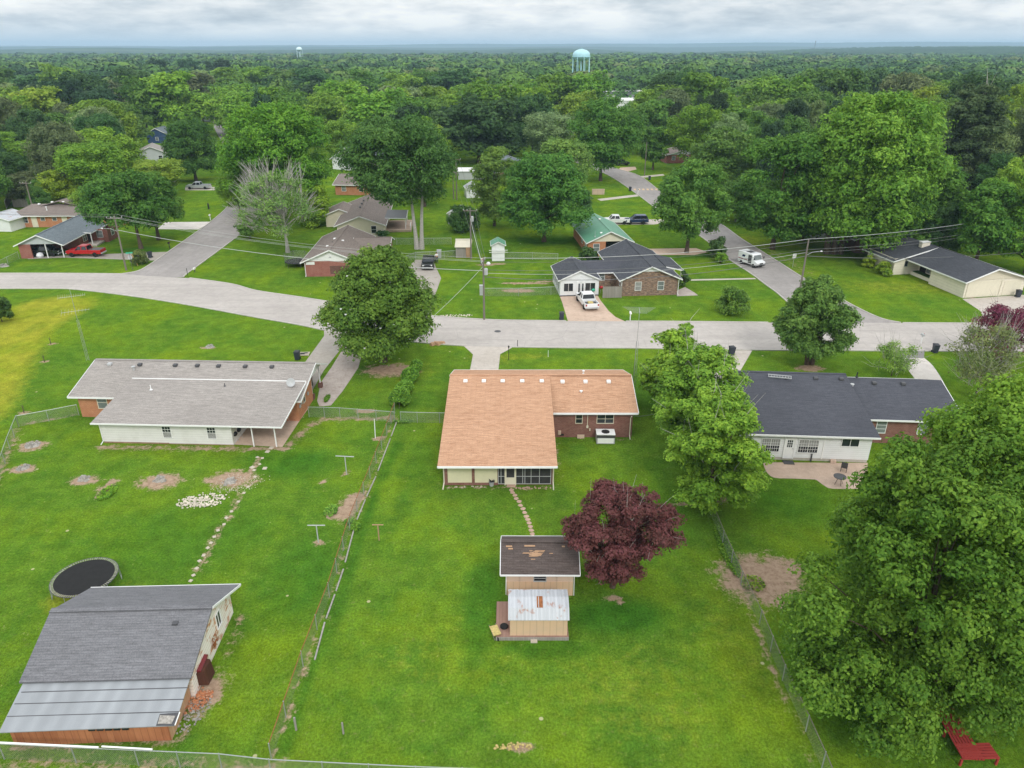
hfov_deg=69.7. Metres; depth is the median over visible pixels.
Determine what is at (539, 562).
garden shed
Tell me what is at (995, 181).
broadleaf tree
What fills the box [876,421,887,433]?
window
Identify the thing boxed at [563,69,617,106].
broadleaf tree
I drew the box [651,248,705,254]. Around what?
driveway
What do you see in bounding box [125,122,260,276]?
lane
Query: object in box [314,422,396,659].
edging strip
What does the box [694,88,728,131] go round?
pine tree
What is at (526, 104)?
broadleaf tree
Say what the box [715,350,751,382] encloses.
driveway
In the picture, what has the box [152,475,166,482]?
tree stump
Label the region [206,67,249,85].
broadleaf tree
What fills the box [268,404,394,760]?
chain link fence
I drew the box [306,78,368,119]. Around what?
broadleaf tree
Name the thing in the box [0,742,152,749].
fallen rail
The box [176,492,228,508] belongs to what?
white stones
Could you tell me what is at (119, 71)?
broadleaf tree
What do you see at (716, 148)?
broadleaf tree
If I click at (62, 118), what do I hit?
broadleaf tree
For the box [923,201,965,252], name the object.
broadleaf tree
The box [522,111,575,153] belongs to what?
broadleaf tree
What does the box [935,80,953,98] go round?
broadleaf tree
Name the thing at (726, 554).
weeds
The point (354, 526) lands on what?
weeds
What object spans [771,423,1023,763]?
shade tree
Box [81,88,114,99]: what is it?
pine tree
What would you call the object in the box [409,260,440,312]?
driveway
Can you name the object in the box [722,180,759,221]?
broadleaf tree
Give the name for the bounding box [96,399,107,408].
window
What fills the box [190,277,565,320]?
kerb
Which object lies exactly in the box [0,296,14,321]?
round bush
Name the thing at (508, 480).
screen door
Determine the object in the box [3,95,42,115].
broadleaf tree
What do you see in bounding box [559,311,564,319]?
wheeled bin
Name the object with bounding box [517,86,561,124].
broadleaf tree
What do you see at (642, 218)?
suv
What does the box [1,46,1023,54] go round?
wood
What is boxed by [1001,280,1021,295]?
garage door
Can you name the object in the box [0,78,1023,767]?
ground
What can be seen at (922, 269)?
entry door
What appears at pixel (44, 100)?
broadleaf tree
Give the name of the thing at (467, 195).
white shed
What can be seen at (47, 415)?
chain link fence
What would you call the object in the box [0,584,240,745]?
barn
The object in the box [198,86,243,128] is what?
broadleaf tree
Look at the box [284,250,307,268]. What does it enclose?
netted trampoline
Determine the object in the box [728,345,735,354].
wheeled bin
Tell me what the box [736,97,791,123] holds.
broadleaf tree
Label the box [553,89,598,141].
broadleaf tree
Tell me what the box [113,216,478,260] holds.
power line
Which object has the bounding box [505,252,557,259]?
chain link fence
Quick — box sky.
[0,0,1023,45]
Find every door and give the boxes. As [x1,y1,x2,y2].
[31,217,38,226]
[505,469,515,484]
[782,437,796,458]
[919,266,925,272]
[966,281,1000,297]
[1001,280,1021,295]
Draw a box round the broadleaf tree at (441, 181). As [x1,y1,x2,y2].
[407,115,454,206]
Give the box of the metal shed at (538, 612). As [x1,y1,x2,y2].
[508,589,568,635]
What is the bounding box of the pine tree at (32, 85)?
[18,83,39,105]
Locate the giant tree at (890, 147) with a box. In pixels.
[773,88,960,254]
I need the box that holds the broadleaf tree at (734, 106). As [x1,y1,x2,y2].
[688,90,745,122]
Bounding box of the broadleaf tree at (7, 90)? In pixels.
[0,85,18,95]
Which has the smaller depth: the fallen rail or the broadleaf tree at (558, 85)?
the fallen rail
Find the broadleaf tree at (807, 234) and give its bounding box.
[791,211,819,240]
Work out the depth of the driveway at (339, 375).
79.63 m
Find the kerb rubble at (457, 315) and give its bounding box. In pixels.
[440,314,469,316]
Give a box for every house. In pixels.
[13,214,117,258]
[17,198,128,227]
[67,358,327,446]
[138,143,166,162]
[147,126,167,142]
[300,225,394,276]
[323,194,412,236]
[329,148,377,169]
[332,173,367,194]
[437,370,638,489]
[486,155,520,174]
[551,239,682,295]
[573,213,634,255]
[660,147,694,162]
[723,370,958,464]
[841,231,874,252]
[862,236,1023,297]
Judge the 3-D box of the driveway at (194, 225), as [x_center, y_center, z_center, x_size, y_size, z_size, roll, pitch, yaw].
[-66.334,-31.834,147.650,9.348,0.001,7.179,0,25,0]
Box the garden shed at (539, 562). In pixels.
[500,536,580,595]
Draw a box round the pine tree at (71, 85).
[38,75,83,105]
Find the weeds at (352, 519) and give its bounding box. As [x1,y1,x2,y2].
[343,516,354,523]
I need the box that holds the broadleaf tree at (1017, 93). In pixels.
[997,83,1023,124]
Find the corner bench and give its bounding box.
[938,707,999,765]
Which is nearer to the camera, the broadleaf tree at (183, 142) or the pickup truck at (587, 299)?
the pickup truck at (587, 299)
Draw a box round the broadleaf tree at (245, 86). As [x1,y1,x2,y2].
[216,82,254,107]
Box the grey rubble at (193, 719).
[176,697,211,733]
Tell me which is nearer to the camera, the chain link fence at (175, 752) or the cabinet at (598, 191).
the chain link fence at (175, 752)
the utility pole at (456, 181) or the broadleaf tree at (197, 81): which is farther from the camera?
the broadleaf tree at (197, 81)
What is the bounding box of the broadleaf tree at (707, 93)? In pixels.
[703,90,737,103]
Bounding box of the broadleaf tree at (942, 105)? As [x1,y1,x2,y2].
[921,97,950,118]
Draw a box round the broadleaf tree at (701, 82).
[672,70,731,111]
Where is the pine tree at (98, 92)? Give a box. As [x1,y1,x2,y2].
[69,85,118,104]
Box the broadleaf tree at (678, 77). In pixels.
[665,67,713,89]
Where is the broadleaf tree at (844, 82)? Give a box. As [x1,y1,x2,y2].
[811,67,876,97]
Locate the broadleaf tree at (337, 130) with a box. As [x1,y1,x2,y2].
[321,118,361,157]
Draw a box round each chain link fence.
[0,251,19,266]
[0,416,17,472]
[0,744,462,767]
[15,404,78,426]
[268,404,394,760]
[308,407,394,420]
[393,238,449,244]
[400,412,444,422]
[407,250,455,261]
[485,286,557,295]
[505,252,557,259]
[710,512,832,767]
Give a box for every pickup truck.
[32,244,63,256]
[65,244,106,256]
[185,181,211,188]
[421,255,434,268]
[576,291,598,308]
[604,214,629,224]
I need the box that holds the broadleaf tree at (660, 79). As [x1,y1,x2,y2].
[646,72,678,95]
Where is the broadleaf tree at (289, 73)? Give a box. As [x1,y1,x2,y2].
[266,68,306,79]
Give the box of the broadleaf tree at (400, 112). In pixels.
[388,104,431,122]
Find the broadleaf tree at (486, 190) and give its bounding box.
[465,145,516,225]
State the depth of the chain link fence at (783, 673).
42.63 m
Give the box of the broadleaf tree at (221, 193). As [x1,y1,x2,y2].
[212,174,248,208]
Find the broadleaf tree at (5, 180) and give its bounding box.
[0,161,14,196]
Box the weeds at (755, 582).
[740,574,765,591]
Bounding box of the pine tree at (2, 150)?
[0,133,6,151]
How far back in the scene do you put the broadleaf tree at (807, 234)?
134.66 m
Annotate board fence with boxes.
[4,197,13,208]
[11,199,65,206]
[602,286,621,297]
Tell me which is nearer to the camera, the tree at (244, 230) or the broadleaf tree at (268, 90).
the tree at (244, 230)
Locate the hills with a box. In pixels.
[0,42,1023,52]
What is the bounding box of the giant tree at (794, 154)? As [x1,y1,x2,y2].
[731,128,844,249]
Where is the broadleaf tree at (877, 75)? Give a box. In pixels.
[853,67,892,94]
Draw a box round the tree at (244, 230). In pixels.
[233,210,255,238]
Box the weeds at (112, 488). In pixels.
[96,484,117,500]
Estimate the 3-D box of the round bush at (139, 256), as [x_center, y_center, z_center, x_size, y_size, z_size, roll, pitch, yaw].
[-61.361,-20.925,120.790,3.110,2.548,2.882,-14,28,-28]
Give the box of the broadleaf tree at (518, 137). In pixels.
[498,101,524,154]
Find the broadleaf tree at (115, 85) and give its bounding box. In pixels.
[107,80,127,103]
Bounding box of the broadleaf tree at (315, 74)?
[292,67,331,85]
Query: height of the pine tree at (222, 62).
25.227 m
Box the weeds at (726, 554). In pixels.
[713,524,741,577]
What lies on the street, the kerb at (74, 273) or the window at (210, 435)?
the kerb at (74, 273)
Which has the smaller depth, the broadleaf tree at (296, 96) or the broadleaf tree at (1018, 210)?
the broadleaf tree at (1018, 210)
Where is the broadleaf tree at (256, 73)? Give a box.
[234,65,275,85]
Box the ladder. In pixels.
[768,374,791,378]
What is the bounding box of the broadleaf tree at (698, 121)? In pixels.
[662,101,725,160]
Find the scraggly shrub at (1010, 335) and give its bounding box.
[940,311,1023,400]
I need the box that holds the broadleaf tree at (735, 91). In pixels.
[720,86,745,95]
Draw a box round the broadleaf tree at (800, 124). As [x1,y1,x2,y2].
[750,112,813,184]
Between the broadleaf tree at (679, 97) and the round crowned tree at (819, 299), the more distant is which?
the broadleaf tree at (679, 97)
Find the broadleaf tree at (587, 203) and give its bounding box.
[566,187,592,208]
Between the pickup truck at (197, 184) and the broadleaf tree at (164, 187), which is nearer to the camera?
the broadleaf tree at (164, 187)
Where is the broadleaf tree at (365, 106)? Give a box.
[342,86,431,125]
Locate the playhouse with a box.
[489,237,505,260]
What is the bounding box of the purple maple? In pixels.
[560,474,687,588]
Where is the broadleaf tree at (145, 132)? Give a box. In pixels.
[98,102,154,141]
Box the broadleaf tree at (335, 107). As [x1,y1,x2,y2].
[302,91,348,142]
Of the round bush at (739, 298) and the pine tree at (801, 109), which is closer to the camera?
the round bush at (739, 298)
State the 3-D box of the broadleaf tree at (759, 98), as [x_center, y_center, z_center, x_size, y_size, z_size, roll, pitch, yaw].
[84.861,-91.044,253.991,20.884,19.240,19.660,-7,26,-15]
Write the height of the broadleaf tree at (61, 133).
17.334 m
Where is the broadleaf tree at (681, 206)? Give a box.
[651,158,735,252]
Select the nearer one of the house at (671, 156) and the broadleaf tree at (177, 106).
the house at (671, 156)
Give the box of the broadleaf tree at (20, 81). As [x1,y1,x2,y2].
[8,75,50,90]
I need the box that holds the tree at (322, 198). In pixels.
[290,184,331,228]
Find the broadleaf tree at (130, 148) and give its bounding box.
[76,126,147,170]
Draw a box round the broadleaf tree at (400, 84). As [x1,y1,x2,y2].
[376,79,411,92]
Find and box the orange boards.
[430,341,444,345]
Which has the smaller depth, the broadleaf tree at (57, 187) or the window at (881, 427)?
the window at (881, 427)
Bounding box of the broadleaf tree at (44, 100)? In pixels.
[7,85,73,113]
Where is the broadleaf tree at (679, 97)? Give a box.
[648,87,692,144]
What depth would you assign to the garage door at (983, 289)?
104.88 m
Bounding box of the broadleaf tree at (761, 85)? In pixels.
[736,75,790,102]
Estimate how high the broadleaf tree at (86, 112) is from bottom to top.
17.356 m
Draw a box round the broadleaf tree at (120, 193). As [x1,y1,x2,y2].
[72,168,176,248]
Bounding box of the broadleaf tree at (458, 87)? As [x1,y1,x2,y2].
[450,82,472,90]
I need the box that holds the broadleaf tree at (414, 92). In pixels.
[403,85,444,98]
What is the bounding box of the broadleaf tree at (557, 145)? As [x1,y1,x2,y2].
[539,136,595,184]
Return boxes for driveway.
[28,252,165,260]
[158,222,208,229]
[185,187,215,189]
[306,330,341,389]
[317,347,360,405]
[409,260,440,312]
[464,346,511,369]
[560,296,622,320]
[598,194,637,200]
[615,219,663,224]
[619,167,635,170]
[641,174,663,177]
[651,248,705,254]
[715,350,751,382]
[902,351,923,357]
[905,358,944,384]
[963,295,1023,317]
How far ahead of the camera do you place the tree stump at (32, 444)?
65.78 m
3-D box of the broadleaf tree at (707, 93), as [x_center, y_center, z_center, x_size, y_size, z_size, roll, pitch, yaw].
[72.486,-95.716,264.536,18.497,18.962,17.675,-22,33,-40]
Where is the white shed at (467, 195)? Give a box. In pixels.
[463,181,480,197]
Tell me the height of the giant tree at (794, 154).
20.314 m
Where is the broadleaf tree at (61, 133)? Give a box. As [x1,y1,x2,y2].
[20,120,87,183]
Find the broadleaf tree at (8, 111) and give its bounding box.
[0,95,26,131]
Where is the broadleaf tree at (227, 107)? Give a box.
[215,91,251,136]
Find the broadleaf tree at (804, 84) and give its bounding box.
[749,75,821,102]
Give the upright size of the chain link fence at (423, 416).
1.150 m
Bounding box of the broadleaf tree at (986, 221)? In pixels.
[948,182,1023,259]
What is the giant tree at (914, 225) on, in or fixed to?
on the ground
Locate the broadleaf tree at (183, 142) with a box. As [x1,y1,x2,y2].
[160,118,221,180]
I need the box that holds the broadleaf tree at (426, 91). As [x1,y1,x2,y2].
[416,85,456,111]
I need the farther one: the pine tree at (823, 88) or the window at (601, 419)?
the pine tree at (823, 88)
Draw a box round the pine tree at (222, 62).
[204,58,231,69]
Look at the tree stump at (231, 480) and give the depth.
60.32 m
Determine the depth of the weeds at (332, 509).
56.54 m
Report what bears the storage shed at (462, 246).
on the ground
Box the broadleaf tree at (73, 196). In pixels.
[67,186,83,205]
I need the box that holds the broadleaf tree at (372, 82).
[339,69,384,92]
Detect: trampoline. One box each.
[49,557,121,601]
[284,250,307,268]
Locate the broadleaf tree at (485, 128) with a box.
[430,93,528,162]
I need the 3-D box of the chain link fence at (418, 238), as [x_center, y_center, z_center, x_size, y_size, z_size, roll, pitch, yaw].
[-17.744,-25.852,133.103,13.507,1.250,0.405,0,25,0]
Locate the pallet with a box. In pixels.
[300,352,309,355]
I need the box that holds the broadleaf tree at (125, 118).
[83,98,141,145]
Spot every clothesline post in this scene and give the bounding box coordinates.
[307,525,324,542]
[337,456,353,474]
[372,524,382,540]
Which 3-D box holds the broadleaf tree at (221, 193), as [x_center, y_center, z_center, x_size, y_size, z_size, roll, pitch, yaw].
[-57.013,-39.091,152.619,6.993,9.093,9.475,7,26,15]
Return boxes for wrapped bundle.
[36,252,43,257]
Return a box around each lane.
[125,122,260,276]
[591,164,897,322]
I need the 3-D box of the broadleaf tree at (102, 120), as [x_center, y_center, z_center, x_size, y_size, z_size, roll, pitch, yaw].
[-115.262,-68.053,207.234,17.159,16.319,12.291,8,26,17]
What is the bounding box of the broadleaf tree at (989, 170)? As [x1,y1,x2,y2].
[971,151,1022,185]
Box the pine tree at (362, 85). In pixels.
[351,81,370,92]
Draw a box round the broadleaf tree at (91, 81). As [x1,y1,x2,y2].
[52,71,109,102]
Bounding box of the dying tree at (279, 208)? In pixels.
[222,154,323,252]
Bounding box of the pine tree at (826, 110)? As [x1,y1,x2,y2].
[815,101,843,141]
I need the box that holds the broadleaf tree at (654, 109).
[634,98,683,145]
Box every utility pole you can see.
[20,181,31,203]
[101,216,126,270]
[455,158,460,199]
[463,208,476,258]
[481,257,487,319]
[644,142,646,175]
[800,239,822,287]
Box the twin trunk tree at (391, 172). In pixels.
[331,109,460,249]
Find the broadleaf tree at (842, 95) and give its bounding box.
[835,90,865,101]
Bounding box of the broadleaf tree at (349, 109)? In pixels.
[341,101,361,127]
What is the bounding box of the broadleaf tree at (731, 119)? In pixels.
[703,112,752,143]
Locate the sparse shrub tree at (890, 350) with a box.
[862,329,929,375]
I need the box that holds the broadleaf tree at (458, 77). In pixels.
[428,67,478,89]
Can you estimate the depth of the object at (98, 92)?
277.36 m
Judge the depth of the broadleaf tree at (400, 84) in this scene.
342.34 m
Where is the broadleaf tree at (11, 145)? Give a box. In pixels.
[0,131,38,174]
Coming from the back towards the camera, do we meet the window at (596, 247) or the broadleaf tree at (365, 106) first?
the broadleaf tree at (365, 106)
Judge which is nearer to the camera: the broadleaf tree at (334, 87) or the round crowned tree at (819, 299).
the round crowned tree at (819, 299)
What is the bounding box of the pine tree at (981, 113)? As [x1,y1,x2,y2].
[940,68,1015,191]
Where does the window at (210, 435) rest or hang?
in the ranch house at (187, 402)
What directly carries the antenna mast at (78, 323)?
on the ground
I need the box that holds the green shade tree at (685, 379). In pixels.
[649,328,753,456]
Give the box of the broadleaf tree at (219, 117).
[216,93,247,125]
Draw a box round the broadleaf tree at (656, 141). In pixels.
[636,125,672,169]
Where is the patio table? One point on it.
(839, 476)
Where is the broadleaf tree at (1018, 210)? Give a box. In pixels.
[994,176,1023,272]
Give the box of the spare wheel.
[500,623,507,629]
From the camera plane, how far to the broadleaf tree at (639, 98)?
272.55 m
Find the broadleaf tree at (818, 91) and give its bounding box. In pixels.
[805,88,841,102]
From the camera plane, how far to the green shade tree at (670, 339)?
69.63 m
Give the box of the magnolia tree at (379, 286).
[310,243,449,365]
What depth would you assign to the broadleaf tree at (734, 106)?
237.08 m
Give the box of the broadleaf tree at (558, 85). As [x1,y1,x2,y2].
[530,71,576,108]
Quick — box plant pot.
[489,479,494,486]
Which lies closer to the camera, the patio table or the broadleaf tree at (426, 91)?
the patio table
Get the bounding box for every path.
[677,287,696,295]
[691,278,755,280]
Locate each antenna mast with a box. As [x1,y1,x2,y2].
[57,289,88,360]
[627,307,652,385]
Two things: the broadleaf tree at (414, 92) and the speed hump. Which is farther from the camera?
the broadleaf tree at (414, 92)
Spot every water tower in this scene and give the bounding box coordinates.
[296,47,302,56]
[572,48,589,71]
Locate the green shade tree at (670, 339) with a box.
[635,314,718,397]
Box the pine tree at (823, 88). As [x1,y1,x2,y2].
[813,83,828,91]
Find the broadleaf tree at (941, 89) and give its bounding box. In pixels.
[924,78,949,99]
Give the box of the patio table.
[833,473,846,483]
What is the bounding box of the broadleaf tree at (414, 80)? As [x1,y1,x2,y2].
[372,72,425,92]
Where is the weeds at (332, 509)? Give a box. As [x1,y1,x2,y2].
[324,503,337,516]
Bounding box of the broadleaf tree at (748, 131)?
[734,127,756,175]
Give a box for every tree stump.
[15,463,29,471]
[24,440,40,448]
[77,475,90,481]
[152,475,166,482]
[205,344,214,348]
[222,476,236,485]
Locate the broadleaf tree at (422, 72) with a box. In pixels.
[409,68,452,89]
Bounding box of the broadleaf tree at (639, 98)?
[630,89,655,117]
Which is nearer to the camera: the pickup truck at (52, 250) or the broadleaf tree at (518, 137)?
the pickup truck at (52, 250)
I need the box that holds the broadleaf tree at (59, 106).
[51,102,69,124]
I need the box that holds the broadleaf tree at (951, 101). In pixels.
[936,98,960,117]
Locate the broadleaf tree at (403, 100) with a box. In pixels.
[383,94,430,120]
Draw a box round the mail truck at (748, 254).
[738,249,764,267]
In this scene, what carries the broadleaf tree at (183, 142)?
on the ground
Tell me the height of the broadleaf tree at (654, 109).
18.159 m
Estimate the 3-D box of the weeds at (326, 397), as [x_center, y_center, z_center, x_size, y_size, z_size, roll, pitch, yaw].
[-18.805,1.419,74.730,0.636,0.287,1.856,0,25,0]
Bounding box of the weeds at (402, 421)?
[393,419,413,422]
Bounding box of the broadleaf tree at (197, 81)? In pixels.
[181,72,218,120]
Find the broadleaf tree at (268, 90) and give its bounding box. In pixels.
[231,86,295,140]
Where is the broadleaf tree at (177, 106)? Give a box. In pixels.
[135,69,209,124]
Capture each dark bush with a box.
[375,230,389,236]
[445,204,480,232]
[578,246,600,259]
[679,270,691,286]
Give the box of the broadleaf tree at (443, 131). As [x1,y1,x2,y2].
[433,121,453,150]
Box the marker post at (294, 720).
[293,717,296,730]
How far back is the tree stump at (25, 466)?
62.27 m
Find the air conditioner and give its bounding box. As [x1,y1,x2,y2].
[595,429,615,443]
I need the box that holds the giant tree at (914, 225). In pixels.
[858,185,935,241]
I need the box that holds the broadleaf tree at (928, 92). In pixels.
[897,86,940,114]
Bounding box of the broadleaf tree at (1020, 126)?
[1005,106,1023,167]
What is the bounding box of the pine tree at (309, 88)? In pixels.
[291,80,325,100]
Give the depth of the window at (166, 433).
65.79 m
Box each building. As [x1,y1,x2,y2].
[0,209,25,231]
[602,90,641,107]
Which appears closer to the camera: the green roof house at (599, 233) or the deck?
the deck
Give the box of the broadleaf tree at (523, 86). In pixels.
[513,81,536,94]
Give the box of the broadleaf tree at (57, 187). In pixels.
[31,169,80,203]
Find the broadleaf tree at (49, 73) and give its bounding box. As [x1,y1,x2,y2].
[36,63,80,82]
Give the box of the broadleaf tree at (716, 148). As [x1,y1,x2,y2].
[682,126,759,189]
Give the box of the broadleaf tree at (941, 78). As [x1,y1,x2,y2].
[922,71,957,82]
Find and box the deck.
[496,601,568,642]
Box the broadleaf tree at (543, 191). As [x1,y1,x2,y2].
[497,149,594,241]
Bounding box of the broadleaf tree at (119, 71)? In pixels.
[111,67,156,101]
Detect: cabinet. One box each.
[479,285,482,294]
[592,189,604,194]
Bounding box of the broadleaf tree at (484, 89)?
[441,76,521,128]
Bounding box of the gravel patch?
[210,473,269,492]
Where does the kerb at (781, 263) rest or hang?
on the ground
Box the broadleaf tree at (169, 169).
[131,157,185,186]
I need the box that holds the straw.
[493,742,531,750]
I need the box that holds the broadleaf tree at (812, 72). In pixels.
[795,67,838,93]
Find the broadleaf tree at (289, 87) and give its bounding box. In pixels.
[271,81,308,96]
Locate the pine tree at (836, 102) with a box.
[832,93,864,111]
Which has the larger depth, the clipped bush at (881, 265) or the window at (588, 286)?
the clipped bush at (881, 265)
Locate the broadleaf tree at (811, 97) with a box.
[777,89,834,120]
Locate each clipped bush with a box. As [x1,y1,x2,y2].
[861,255,877,267]
[874,260,891,272]
[882,268,892,275]
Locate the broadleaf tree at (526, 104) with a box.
[511,92,556,153]
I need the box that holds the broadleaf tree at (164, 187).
[129,170,185,239]
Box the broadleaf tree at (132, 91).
[113,74,171,127]
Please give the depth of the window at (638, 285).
105.24 m
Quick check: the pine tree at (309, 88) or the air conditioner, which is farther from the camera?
the pine tree at (309, 88)
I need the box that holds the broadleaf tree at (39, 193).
[26,179,52,204]
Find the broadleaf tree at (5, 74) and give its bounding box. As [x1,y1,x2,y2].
[0,67,15,85]
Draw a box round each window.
[96,230,102,237]
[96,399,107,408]
[161,426,172,437]
[206,427,216,438]
[214,608,222,629]
[371,226,376,232]
[533,577,546,581]
[563,283,573,291]
[575,415,582,423]
[585,282,595,290]
[593,244,599,250]
[596,415,613,423]
[635,282,641,290]
[657,281,663,289]
[761,438,780,451]
[797,439,819,453]
[841,439,860,446]
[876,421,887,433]
[916,423,927,434]
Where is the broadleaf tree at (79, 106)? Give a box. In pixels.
[70,99,113,111]
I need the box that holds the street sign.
[125,252,132,269]
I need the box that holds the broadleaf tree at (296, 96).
[271,86,307,113]
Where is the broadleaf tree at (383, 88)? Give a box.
[378,85,400,93]
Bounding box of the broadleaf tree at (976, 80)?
[946,71,1010,106]
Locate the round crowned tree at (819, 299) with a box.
[771,274,864,364]
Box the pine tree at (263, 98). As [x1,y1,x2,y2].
[250,90,271,122]
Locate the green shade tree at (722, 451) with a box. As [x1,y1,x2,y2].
[663,371,775,515]
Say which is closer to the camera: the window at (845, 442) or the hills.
the window at (845, 442)
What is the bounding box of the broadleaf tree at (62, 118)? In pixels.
[41,112,79,139]
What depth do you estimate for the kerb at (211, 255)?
126.17 m
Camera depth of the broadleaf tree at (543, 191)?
127.96 m
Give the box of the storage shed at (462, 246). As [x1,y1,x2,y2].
[455,239,469,257]
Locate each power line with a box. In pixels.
[0,211,116,214]
[112,217,475,261]
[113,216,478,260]
[119,230,482,270]
[121,215,471,257]
[484,242,806,261]
[490,256,804,279]
[491,252,805,274]
[502,250,802,270]
[508,239,806,258]
[807,238,955,252]
[808,234,961,249]
[811,252,1022,257]
[814,224,960,238]
[820,227,962,241]
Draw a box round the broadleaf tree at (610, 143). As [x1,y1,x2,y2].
[566,95,648,180]
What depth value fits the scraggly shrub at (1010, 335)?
72.12 m
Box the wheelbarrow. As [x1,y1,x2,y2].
[489,623,500,640]
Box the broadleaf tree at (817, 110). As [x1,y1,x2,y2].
[797,99,830,129]
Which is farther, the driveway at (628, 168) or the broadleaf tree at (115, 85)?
the broadleaf tree at (115, 85)
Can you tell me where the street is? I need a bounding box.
[0,273,1023,350]
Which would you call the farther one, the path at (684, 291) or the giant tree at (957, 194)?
the giant tree at (957, 194)
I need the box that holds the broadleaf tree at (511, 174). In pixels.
[501,160,529,187]
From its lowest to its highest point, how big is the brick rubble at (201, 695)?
0.226 m
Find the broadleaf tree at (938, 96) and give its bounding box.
[931,95,941,100]
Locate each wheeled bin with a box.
[146,251,152,257]
[293,350,300,359]
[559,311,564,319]
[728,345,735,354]
[931,343,940,352]
[1014,289,1022,296]
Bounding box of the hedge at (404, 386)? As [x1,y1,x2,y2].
[388,358,422,405]
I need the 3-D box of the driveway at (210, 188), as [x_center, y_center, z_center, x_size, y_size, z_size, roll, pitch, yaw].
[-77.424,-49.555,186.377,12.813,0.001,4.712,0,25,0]
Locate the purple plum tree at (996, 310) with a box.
[966,295,1023,363]
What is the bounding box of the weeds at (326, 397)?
[323,394,330,401]
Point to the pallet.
(304, 353)
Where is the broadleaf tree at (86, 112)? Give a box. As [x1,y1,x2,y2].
[68,106,126,139]
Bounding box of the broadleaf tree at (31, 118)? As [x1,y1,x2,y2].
[1,108,54,165]
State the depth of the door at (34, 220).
145.89 m
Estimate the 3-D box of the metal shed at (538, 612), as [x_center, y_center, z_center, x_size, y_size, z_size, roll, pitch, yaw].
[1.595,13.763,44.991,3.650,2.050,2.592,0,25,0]
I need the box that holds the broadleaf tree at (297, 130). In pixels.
[212,101,335,218]
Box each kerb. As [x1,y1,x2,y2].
[0,288,323,330]
[28,273,120,273]
[121,206,227,273]
[183,233,241,276]
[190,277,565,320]
[414,341,463,345]
[510,346,767,350]
[576,162,798,314]
[612,167,900,322]
[626,321,767,322]
[768,349,879,350]
[903,322,975,323]
[924,350,1020,351]
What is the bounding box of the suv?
[624,214,648,223]
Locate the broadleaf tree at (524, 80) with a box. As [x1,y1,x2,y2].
[509,77,529,86]
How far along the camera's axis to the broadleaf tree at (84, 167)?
161.64 m
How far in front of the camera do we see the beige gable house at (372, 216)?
144.14 m
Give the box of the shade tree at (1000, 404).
[822,370,1023,715]
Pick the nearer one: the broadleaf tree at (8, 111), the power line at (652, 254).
the power line at (652, 254)
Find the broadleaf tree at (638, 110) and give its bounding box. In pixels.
[614,102,646,149]
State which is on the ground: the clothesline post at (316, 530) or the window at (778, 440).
the clothesline post at (316, 530)
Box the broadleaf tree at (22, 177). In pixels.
[1,170,44,200]
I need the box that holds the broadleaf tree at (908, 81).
[877,71,934,97]
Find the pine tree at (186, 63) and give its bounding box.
[176,57,204,69]
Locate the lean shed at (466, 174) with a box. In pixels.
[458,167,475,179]
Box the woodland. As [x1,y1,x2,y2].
[0,51,1023,103]
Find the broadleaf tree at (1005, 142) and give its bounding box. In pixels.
[941,122,1020,190]
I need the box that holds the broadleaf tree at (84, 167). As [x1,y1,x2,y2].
[52,140,127,185]
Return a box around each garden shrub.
[706,236,727,257]
[715,252,728,262]
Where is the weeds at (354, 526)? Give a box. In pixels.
[350,522,360,530]
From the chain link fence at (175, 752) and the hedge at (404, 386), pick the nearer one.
the chain link fence at (175, 752)
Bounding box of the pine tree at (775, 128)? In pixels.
[753,120,800,205]
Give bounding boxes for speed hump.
[631,188,658,190]
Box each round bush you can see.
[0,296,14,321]
[129,249,149,264]
[714,285,752,314]
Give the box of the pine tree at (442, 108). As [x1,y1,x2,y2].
[434,106,459,139]
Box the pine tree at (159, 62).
[146,57,167,70]
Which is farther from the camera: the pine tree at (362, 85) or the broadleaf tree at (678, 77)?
the broadleaf tree at (678, 77)
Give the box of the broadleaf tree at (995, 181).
[981,176,1018,187]
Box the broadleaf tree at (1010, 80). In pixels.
[1000,76,1019,97]
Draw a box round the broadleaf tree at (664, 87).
[647,84,694,100]
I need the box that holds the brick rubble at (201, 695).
[184,687,213,714]
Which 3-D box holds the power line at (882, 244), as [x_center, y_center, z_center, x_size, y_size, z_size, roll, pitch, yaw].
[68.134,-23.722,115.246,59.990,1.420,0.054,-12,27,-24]
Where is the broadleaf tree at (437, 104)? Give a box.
[422,95,450,114]
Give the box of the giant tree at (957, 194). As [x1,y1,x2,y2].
[895,161,971,246]
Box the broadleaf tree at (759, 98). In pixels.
[742,91,775,108]
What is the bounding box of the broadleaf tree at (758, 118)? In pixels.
[723,108,770,130]
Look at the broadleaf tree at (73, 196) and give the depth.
148.07 m
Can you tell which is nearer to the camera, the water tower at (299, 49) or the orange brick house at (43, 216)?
the orange brick house at (43, 216)
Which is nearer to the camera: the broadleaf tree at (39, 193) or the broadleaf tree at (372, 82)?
the broadleaf tree at (39, 193)
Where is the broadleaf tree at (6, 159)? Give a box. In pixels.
[0,150,32,191]
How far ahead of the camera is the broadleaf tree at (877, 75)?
344.59 m
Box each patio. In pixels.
[235,408,307,446]
[763,462,867,488]
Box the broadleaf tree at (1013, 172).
[996,155,1023,191]
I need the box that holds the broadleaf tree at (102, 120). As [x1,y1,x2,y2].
[69,112,124,138]
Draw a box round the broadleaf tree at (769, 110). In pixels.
[738,102,784,122]
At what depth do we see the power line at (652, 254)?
98.21 m
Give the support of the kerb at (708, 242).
on the ground
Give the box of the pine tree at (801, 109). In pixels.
[775,97,810,128]
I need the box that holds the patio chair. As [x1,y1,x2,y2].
[840,462,847,471]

